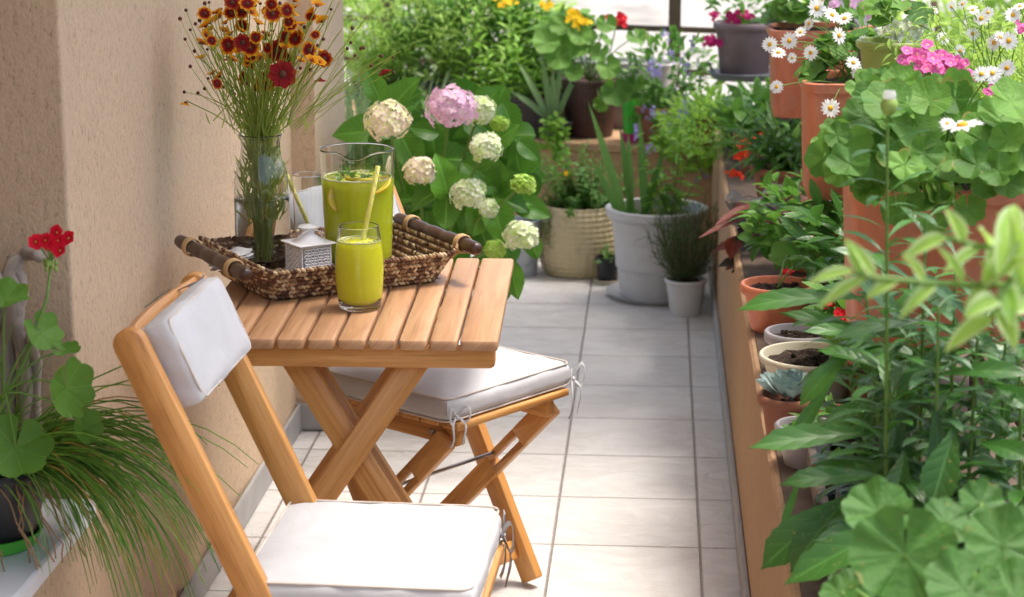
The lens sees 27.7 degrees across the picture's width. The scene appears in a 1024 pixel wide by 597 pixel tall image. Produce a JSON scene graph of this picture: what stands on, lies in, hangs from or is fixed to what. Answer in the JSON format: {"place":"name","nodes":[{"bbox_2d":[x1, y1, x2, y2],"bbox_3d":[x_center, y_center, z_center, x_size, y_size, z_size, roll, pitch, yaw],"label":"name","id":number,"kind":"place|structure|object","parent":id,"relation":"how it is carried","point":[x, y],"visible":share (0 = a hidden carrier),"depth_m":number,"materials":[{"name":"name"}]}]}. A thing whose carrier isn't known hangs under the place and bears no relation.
{"place":"outdoors","nodes":[
{"label":"outdoors","id":0,"kind":"place"},
{"bbox_2d":[345,57,465,142],"bbox_3d":[-0.456,-0.395,6.841,0.683,0.804,0.601,1,13,4],"label":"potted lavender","id":1,"kind":"object","parent":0,"point":[361,109],"visible":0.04,"depth_m":6.82,"materials":[{"name":"plant"}]},
{"bbox_2d":[204,254,740,596],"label":"floor","id":2,"kind":"structure","parent":0,"point":[619,484],"depth_m":5.19,"materials":[{"name":"tile"}]},
{"bbox_2d":[0,0,345,596],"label":"house wall","id":3,"kind":"structure","parent":2,"relation":"on","point":[117,158],"depth_m":3.63,"materials":[{"name":"paint"}]},
{"bbox_2d":[0,520,42,556],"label":"plant saucer","id":4,"kind":"object","parent":3,"relation":"on","point":[11,548],"visible":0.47,"depth_m":3.12,"materials":[{"name":"green plastic"}]},
{"bbox_2d":[0,245,45,437],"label":"driftwood","id":5,"kind":"object","parent":3,"relation":"on","point":[18,339],"visible":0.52,"depth_m":3.26,"materials":[{"name":"grey wood"}]},
{"bbox_2d":[0,224,104,477],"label":"potted geranium","id":6,"kind":"object","parent":3,"relation":"on","point":[30,451],"visible":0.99,"depth_m":2.99,"materials":[{"name":"green plant"}]},
{"bbox_2d":[0,324,258,596],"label":"potted chives","id":7,"kind":"object","parent":3,"relation":"on","point":[74,460],"visible":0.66,"depth_m":3.10,"materials":[{"name":"green plant"}]},
{"bbox_2d":[113,271,514,596],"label":"folding chair","id":8,"kind":"object","parent":2,"relation":"on","point":[186,342],"visible":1,"depth_m":3.04,"materials":[{"name":"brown wood"}]},
{"bbox_2d":[226,258,513,596],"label":"folding table","id":9,"kind":"object","parent":2,"relation":"on","point":[298,338],"visible":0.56,"depth_m":3.58,"materials":[{"name":"brown wood"}]},
{"bbox_2d":[174,213,481,299],"bbox_3d":[-0.352,-0.078,3.899,0.494,0.088,0.371,-7,15,-28],"label":"basket tray","id":10,"kind":"object","parent":9,"relation":"on","point":[423,252],"visible":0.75,"depth_m":3.84,"materials":[{"name":"brown wicker"}]},
{"bbox_2d":[209,247,253,270],"bbox_3d":[-0.526,-0.073,3.893,0.071,0.040,0.072,6,14,24],"label":"paper napkin","id":11,"kind":"object","parent":10,"relation":"on","point":[244,252],"visible":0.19,"depth_m":3.90,"materials":[{"name":"white paper"}]},
{"bbox_2d":[234,132,290,268],"bbox_3d":[-0.478,-0.190,3.966,0.106,0.252,0.106,1,13,4],"label":"glass vase","id":12,"kind":"object","parent":10,"relation":"on","point":[262,205],"visible":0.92,"depth_m":3.92,"materials":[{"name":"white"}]},
{"bbox_2d":[178,0,400,175],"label":"flower bouquet","id":13,"kind":"object","parent":12,"relation":"in","point":[278,78],"visible":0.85,"depth_m":3.88,"materials":[{"name":"yellow plant"}]},
{"bbox_2d":[292,171,323,231],"bbox_3d":[-0.404,-0.175,4.126,0.063,0.149,0.063,1,13,4],"label":"drinking glass","id":14,"kind":"object","parent":10,"relation":"on","point":[307,199],"visible":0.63,"depth_m":4.10,"materials":[{"name":"white"}]},
{"bbox_2d":[288,174,292,192],"bbox_3d":[-0.419,-0.179,4.121,0.062,0.139,0.009,-2,13,-6],"label":"drinking straw","id":15,"kind":"object","parent":14,"relation":"in","point":[290,184],"visible":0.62,"depth_m":4.10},
{"bbox_2d":[280,224,335,271],"bbox_3d":[-0.380,-0.089,3.865,0.077,0.102,0.077,-9,16,-33],"label":"candle lantern","id":16,"kind":"object","parent":10,"relation":"on","point":[306,239],"visible":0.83,"depth_m":3.85,"materials":[{"name":"white paint"}]},
{"bbox_2d":[320,142,394,264],"bbox_3d":[-0.290,-0.170,3.915,0.140,0.235,0.140,-12,18,-42],"label":"glass pitcher","id":17,"kind":"object","parent":10,"relation":"on","point":[347,171],"visible":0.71,"depth_m":3.86,"materials":[{"name":"green"}]},
{"bbox_2d":[328,188,335,210],"bbox_3d":[-0.314,-0.188,3.860,0.059,0.058,0.010,-1,13,-3],"label":"lemon slice","id":18,"kind":"object","parent":17,"relation":"in","point":[331,200],"visible":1,"depth_m":3.86,"materials":[{"name":"yellow food"}]},
{"bbox_2d":[375,178,390,194],"bbox_3d":[-0.253,-0.211,3.872,0.054,0.031,0.053,1,13,4],"label":"lemon slice","id":19,"kind":"object","parent":17,"relation":"in","point":[386,185],"visible":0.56,"depth_m":3.85,"materials":[{"name":"yellow food"}]},
{"bbox_2d":[335,222,383,311],"bbox_3d":[-0.270,-0.056,3.673,0.086,0.150,0.086,1,13,4],"label":"drinking glass","id":20,"kind":"object","parent":9,"relation":"on","point":[359,268],"visible":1,"depth_m":3.64,"materials":[{"name":"yellow"}]},
{"bbox_2d":[363,166,379,228],"bbox_3d":[-0.255,-0.145,3.663,0.046,0.180,0.011,1,13,4],"label":"drinking straw","id":21,"kind":"object","parent":20,"relation":"in","point":[371,197],"visible":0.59,"depth_m":3.65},
{"bbox_2d":[290,185,584,582],"bbox_3d":[-0.203,0.198,4.248,0.616,0.838,0.418,11,17,40],"label":"folding chair","id":22,"kind":"object","parent":2,"relation":"on","point":[445,411],"visible":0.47,"depth_m":4.08,"materials":[{"name":"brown wood"}]},
{"bbox_2d":[331,68,551,343],"bbox_3d":[-0.208,-0.168,5.495,0.642,0.978,1.124,1,13,4],"label":"potted hydrangea","id":23,"kind":"object","parent":2,"relation":"on","point":[456,176],"visible":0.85,"depth_m":5.20,"materials":[{"name":"green plant"}]},
{"bbox_2d":[345,100,711,259],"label":"balcony parapet","id":24,"kind":"structure","parent":2,"relation":"on","point":[612,142],"depth_m":7.54,"materials":[{"name":"paint"}]},
{"bbox_2d":[343,0,445,107],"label":"potted willow plant","id":25,"kind":"object","parent":24,"relation":"on","point":[374,53],"visible":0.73,"depth_m":7.93,"materials":[{"name":"green plant"}]},
{"bbox_2d":[410,0,527,94],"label":"potted willow plant","id":26,"kind":"object","parent":24,"relation":"on","point":[444,59],"visible":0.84,"depth_m":7.93,"materials":[{"name":"green plant"}]},
{"bbox_2d":[372,0,606,95],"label":"potted shrub","id":27,"kind":"object","parent":24,"relation":"on","point":[427,42],"visible":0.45,"depth_m":7.99,"materials":[{"name":"green plant"}]},
{"bbox_2d":[451,0,562,137],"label":"plant","id":28,"kind":"object","parent":24,"relation":"on","point":[530,115],"visible":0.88,"depth_m":7.70,"materials":[{"name":"green plant"}]},
{"bbox_2d":[451,0,564,91],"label":"potted willow plant","id":29,"kind":"object","parent":24,"relation":"on","point":[521,39],"visible":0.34,"depth_m":8.00,"materials":[{"name":"green plant"}]},
{"bbox_2d":[343,0,715,108],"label":"balcony railing","id":30,"kind":"object","parent":24,"relation":"on","point":[674,12],"visible":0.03,"depth_m":8.10,"materials":[{"name":"brown metal"}]},
{"bbox_2d":[702,0,772,81],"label":"hanging planter","id":31,"kind":"object","parent":30,"relation":"attached to","point":[743,54],"visible":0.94,"depth_m":7.23,"materials":[{"name":"grey plastic"}]},
{"bbox_2d":[510,53,586,139],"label":"agave","id":32,"kind":"object","parent":24,"relation":"on","point":[552,93],"visible":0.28,"depth_m":7.61,"materials":[{"name":"green plant"}]},
{"bbox_2d":[537,111,573,176],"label":"trailing vine","id":33,"kind":"object","parent":24,"relation":"on","point":[557,128],"visible":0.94,"depth_m":7.52,"materials":[{"name":"green plant"}]},
{"bbox_2d":[528,7,662,138],"bbox_3d":[0.301,-0.830,7.610,0.501,0.491,0.412,1,13,4],"label":"potted geranium","id":34,"kind":"object","parent":24,"relation":"on","point":[559,42],"visible":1,"depth_m":7.49,"materials":[{"name":"green plant"}]},
{"bbox_2d":[526,54,679,114],"bbox_3d":[0.336,-0.822,8.136,0.632,0.235,0.172,5,14,19],"label":"planter box","id":35,"kind":"object","parent":24,"relation":"on","point":[666,65],"visible":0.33,"depth_m":8.01,"materials":[{"name":"white plastic"}]},
{"bbox_2d":[621,132,638,141],"bbox_3d":[0.435,-0.593,7.607,0.080,0.030,0.080,1,13,4],"label":"plastic dish","id":36,"kind":"object","parent":24,"relation":"on","point":[631,137],"visible":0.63,"depth_m":7.57,"materials":[{"name":"purple plastic"}]},
{"bbox_2d":[622,98,639,133],"bbox_3d":[0.435,-0.669,7.589,0.068,0.127,0.068,1,13,4],"label":"plastic cup","id":37,"kind":"object","parent":36,"relation":"on","point":[627,111],"visible":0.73,"depth_m":7.57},
{"bbox_2d":[613,86,678,129],"bbox_3d":[0.442,-0.732,7.939,0.372,0.150,0.172,5,14,19],"label":"planter box","id":38,"kind":"object","parent":24,"relation":"on","point":[618,120],"visible":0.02,"depth_m":7.88,"materials":[{"name":"brown plastic"}]},
{"bbox_2d":[614,25,725,181],"bbox_3d":[0.580,-0.704,7.484,0.414,0.564,0.415,-4,14,-15],"label":"potted lavender","id":39,"kind":"object","parent":24,"relation":"on","point":[646,108],"visible":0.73,"depth_m":7.47,"materials":[{"name":"plant"}]},
{"bbox_2d":[644,93,721,176],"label":"potted shrub","id":40,"kind":"object","parent":24,"relation":"on","point":[703,165],"visible":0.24,"depth_m":7.38,"materials":[{"name":"green plant"}]},
{"bbox_2d":[526,139,638,278],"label":"potted herbs","id":41,"kind":"object","parent":2,"relation":"on","point":[576,233],"visible":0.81,"depth_m":7.19,"materials":[{"name":"beige plastic"}]},
{"bbox_2d":[594,276,618,284],"bbox_3d":[0.330,-0.063,7.156,0.098,0.014,0.098,1,13,4],"label":"plant saucer","id":42,"kind":"object","parent":2,"relation":"on","point":[596,280],"visible":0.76,"depth_m":7.12,"materials":[{"name":"beige plastic"}]},
{"bbox_2d":[592,242,617,280],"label":"potted seedling","id":43,"kind":"object","parent":42,"relation":"on","point":[607,268],"visible":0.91,"depth_m":7.12,"materials":[{"name":"black plastic"}]},
{"bbox_2d":[606,282,704,305],"bbox_3d":[0.481,-0.019,6.953,0.335,0.022,0.335,1,13,4],"label":"plant saucer","id":44,"kind":"object","parent":2,"relation":"on","point":[613,290],"visible":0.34,"depth_m":6.84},
{"bbox_2d":[588,102,707,300],"bbox_3d":[0.481,-0.330,6.880,0.340,0.648,0.340,-13,18,-43],"label":"potted iris","id":45,"kind":"object","parent":44,"relation":"on","point":[640,273],"visible":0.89,"depth_m":6.83,"materials":[{"name":"ceramic"}]},
{"bbox_2d":[636,192,718,316],"bbox_3d":[0.554,-0.147,6.656,0.289,0.406,0.308,10,16,36],"label":"potted fennel","id":46,"kind":"object","parent":2,"relation":"on","point":[686,281],"visible":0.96,"depth_m":6.64,"materials":[{"name":"green plant"}]},
{"bbox_2d":[707,124,1023,596],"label":"balcony parapet","id":47,"kind":"structure","parent":2,"relation":"on","point":[760,495],"depth_m":4.49,"materials":[{"name":"paint"}]},
{"bbox_2d":[652,82,755,163],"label":"potted fern","id":48,"kind":"object","parent":47,"relation":"on","point":[704,98],"visible":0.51,"depth_m":6.78,"materials":[{"name":"green plant"}]},
{"bbox_2d":[702,82,801,179],"bbox_3d":[0.741,-0.507,6.267,0.334,0.285,0.553,1,13,4],"label":"potted geranium","id":49,"kind":"object","parent":47,"relation":"on","point":[732,111],"visible":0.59,"depth_m":6.27,"materials":[{"name":"plant"}]},
{"bbox_2d":[699,183,812,272],"bbox_3d":[0.633,-0.181,5.263,0.326,0.258,0.307,1,13,4],"label":"potted coleus","id":50,"kind":"object","parent":47,"relation":"on","point":[732,245],"visible":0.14,"depth_m":5.23,"materials":[{"name":"plant"}]},
{"bbox_2d":[713,100,801,200],"bbox_3d":[0.759,-0.393,5.783,0.417,0.285,0.395,1,13,4],"label":"potted lily","id":51,"kind":"object","parent":47,"relation":"on","point":[778,148],"visible":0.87,"depth_m":5.72,"materials":[{"name":"plant"}]},
{"bbox_2d":[720,76,798,141],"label":"potted shrub","id":52,"kind":"object","parent":47,"relation":"on","point":[755,86],"visible":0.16,"depth_m":6.59,"materials":[{"name":"green plant"}]},
{"bbox_2d":[755,368,809,434],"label":"potted succulent","id":53,"kind":"object","parent":47,"relation":"on","point":[778,396],"visible":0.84,"depth_m":3.64,"materials":[{"name":"ceramic"}]},
{"bbox_2d":[740,240,828,332],"bbox_3d":[0.593,-0.023,4.513,0.164,0.160,0.322,4,14,16],"label":"plant pot","id":54,"kind":"object","parent":47,"relation":"on","point":[751,288],"visible":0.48,"depth_m":4.46,"materials":[{"name":"ceramic"}]},
{"bbox_2d":[728,168,843,277],"bbox_3d":[0.704,-0.184,4.918,0.386,0.273,0.358,1,13,4],"label":"potted begonia","id":55,"kind":"object","parent":47,"relation":"on","point":[771,234],"visible":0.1,"depth_m":4.90,"materials":[{"name":"plant"}]},
{"bbox_2d":[764,323,827,344],"bbox_3d":[0.565,0.105,4.095,0.136,0.085,0.136,1,13,4],"label":"plant pot","id":56,"kind":"object","parent":47,"relation":"on","point":[780,333],"visible":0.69,"depth_m":4.09,"materials":[{"name":"ceramic"}]},
{"bbox_2d":[771,409,830,468],"bbox_3d":[0.499,0.236,3.522,0.108,0.092,0.108,-7,15,-26],"label":"plant pot","id":57,"kind":"object","parent":47,"relation":"on","point":[796,459],"visible":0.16,"depth_m":3.50,"materials":[{"name":"ceramic"}]},
{"bbox_2d":[758,341,848,403],"bbox_3d":[0.567,0.146,3.921,0.202,0.085,0.202,1,13,4],"label":"plant pot","id":58,"kind":"object","parent":47,"relation":"on","point":[799,355],"visible":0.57,"depth_m":3.92,"materials":[{"name":"beige ceramic"}]},
{"bbox_2d":[778,178,844,288],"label":"potted shrub","id":59,"kind":"object","parent":47,"relation":"on","point":[821,239],"visible":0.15,"depth_m":4.38,"materials":[{"name":"green plant"}]},
{"bbox_2d":[806,446,844,574],"bbox_3d":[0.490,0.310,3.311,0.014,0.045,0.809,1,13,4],"label":"plant pot","id":60,"kind":"object","parent":47,"relation":"on","point":[812,451],"visible":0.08,"depth_m":3.35,"materials":[{"name":"ceramic"}]},
{"bbox_2d":[818,392,840,450],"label":"potted plant","id":61,"kind":"object","parent":47,"relation":"on","point":[823,411],"visible":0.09,"depth_m":3.59,"materials":[{"name":"plant"}]},
{"bbox_2d":[814,489,845,522],"bbox_3d":[0.519,0.333,3.200,0.108,0.050,0.108,1,13,4],"label":"plant pot","id":62,"kind":"object","parent":47,"relation":"on","point":[831,496],"visible":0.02,"depth_m":3.23,"materials":[{"name":"black plastic"}]},
{"bbox_2d":[811,446,853,488],"bbox_3d":[0.518,0.284,3.329,0.080,0.088,0.088,10,17,37],"label":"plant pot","id":63,"kind":"object","parent":47,"relation":"on","point":[830,485],"visible":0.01,"depth_m":3.33,"materials":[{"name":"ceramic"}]},
{"bbox_2d":[828,411,878,460],"bbox_3d":[0.586,0.229,3.538,0.112,0.098,0.128,1,13,4],"label":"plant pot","id":64,"kind":"object","parent":47,"relation":"on","point":[833,447],"visible":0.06,"depth_m":3.50,"materials":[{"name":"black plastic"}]},
{"bbox_2d":[792,264,965,401],"bbox_3d":[0.688,0.052,3.818,0.337,0.314,0.454,1,13,4],"label":"potted plant","id":65,"kind":"object","parent":47,"relation":"on","point":[835,308],"visible":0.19,"depth_m":3.77,"materials":[{"name":"plant"}]},
{"bbox_2d":[737,89,1023,585],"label":"lily","id":66,"kind":"object","parent":47,"relation":"on","point":[814,542],"visible":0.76,"depth_m":2.75,"materials":[{"name":"green plant"}]},
{"bbox_2d":[819,475,1023,596],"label":"potted geranium","id":67,"kind":"object","parent":47,"relation":"on","point":[932,561],"visible":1,"depth_m":2.14,"materials":[{"name":"plant"}]},
{"bbox_2d":[825,0,1023,437],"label":"balcony railing","id":68,"kind":"object","parent":47,"relation":"on","point":[985,358],"depth_m":3.78,"materials":[{"name":"brown metal"}]},
{"bbox_2d":[761,0,911,117],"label":"hanging planter","id":69,"kind":"object","parent":68,"relation":"hanging from","point":[786,101],"visible":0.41,"depth_m":5.54,"materials":[{"name":"ceramic"}]},
{"bbox_2d":[761,0,934,199],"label":"hanging planter","id":70,"kind":"object","parent":68,"relation":"hanging from","point":[825,94],"visible":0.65,"depth_m":4.45,"materials":[{"name":"ceramic"}]},
{"bbox_2d":[856,0,933,68],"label":"potted geranium","id":71,"kind":"object","parent":68,"relation":"attached to","point":[872,56],"visible":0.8,"depth_m":4.01,"materials":[{"name":"plant"}]},
{"bbox_2d":[804,39,1023,347],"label":"hanging planter","id":72,"kind":"object","parent":68,"relation":"hanging from","point":[969,150],"visible":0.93,"depth_m":2.99,"materials":[{"name":"ceramic"}]},
{"bbox_2d":[808,204,1023,352],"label":"potted wandering plant","id":73,"kind":"object","parent":68,"relation":"hanging from","point":[1004,252],"visible":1,"depth_m":1.78,"materials":[{"name":"green plant"}]},
{"bbox_2d":[868,0,1023,98],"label":"hanging planter","id":74,"kind":"object","parent":68,"relation":"hanging from","point":[1010,66],"visible":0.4,"depth_m":3.84,"materials":[{"name":"plant"}]},
{"bbox_2d":[514,215,540,277],"bbox_3d":[0.039,-0.181,7.254,0.128,0.200,0.128,1,13,4],"label":"plant pot","id":75,"kind":"object","parent":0,"point":[524,259],"visible":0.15,"depth_m":7.22,"materials":[{"name":"grey ceramic"}]},
{"bbox_2d":[343,0,1023,104],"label":"ground","id":76,"kind":"structure","parent":0,"point":[694,13],"depth_m":78.62,"materials":[{"name":"white"}]},
{"bbox_2d":[343,0,577,99],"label":"tree","id":77,"kind":"object","parent":76,"relation":"on","point":[414,6],"visible":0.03,"depth_m":10.54,"materials":[{"name":"green plant"}]},
{"bbox_2d":[801,0,1023,90],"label":"tree","id":78,"kind":"object","parent":76,"relation":"on","point":[945,24],"visible":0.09,"depth_m":8.95,"materials":[{"name":"green plant"}]}
]}

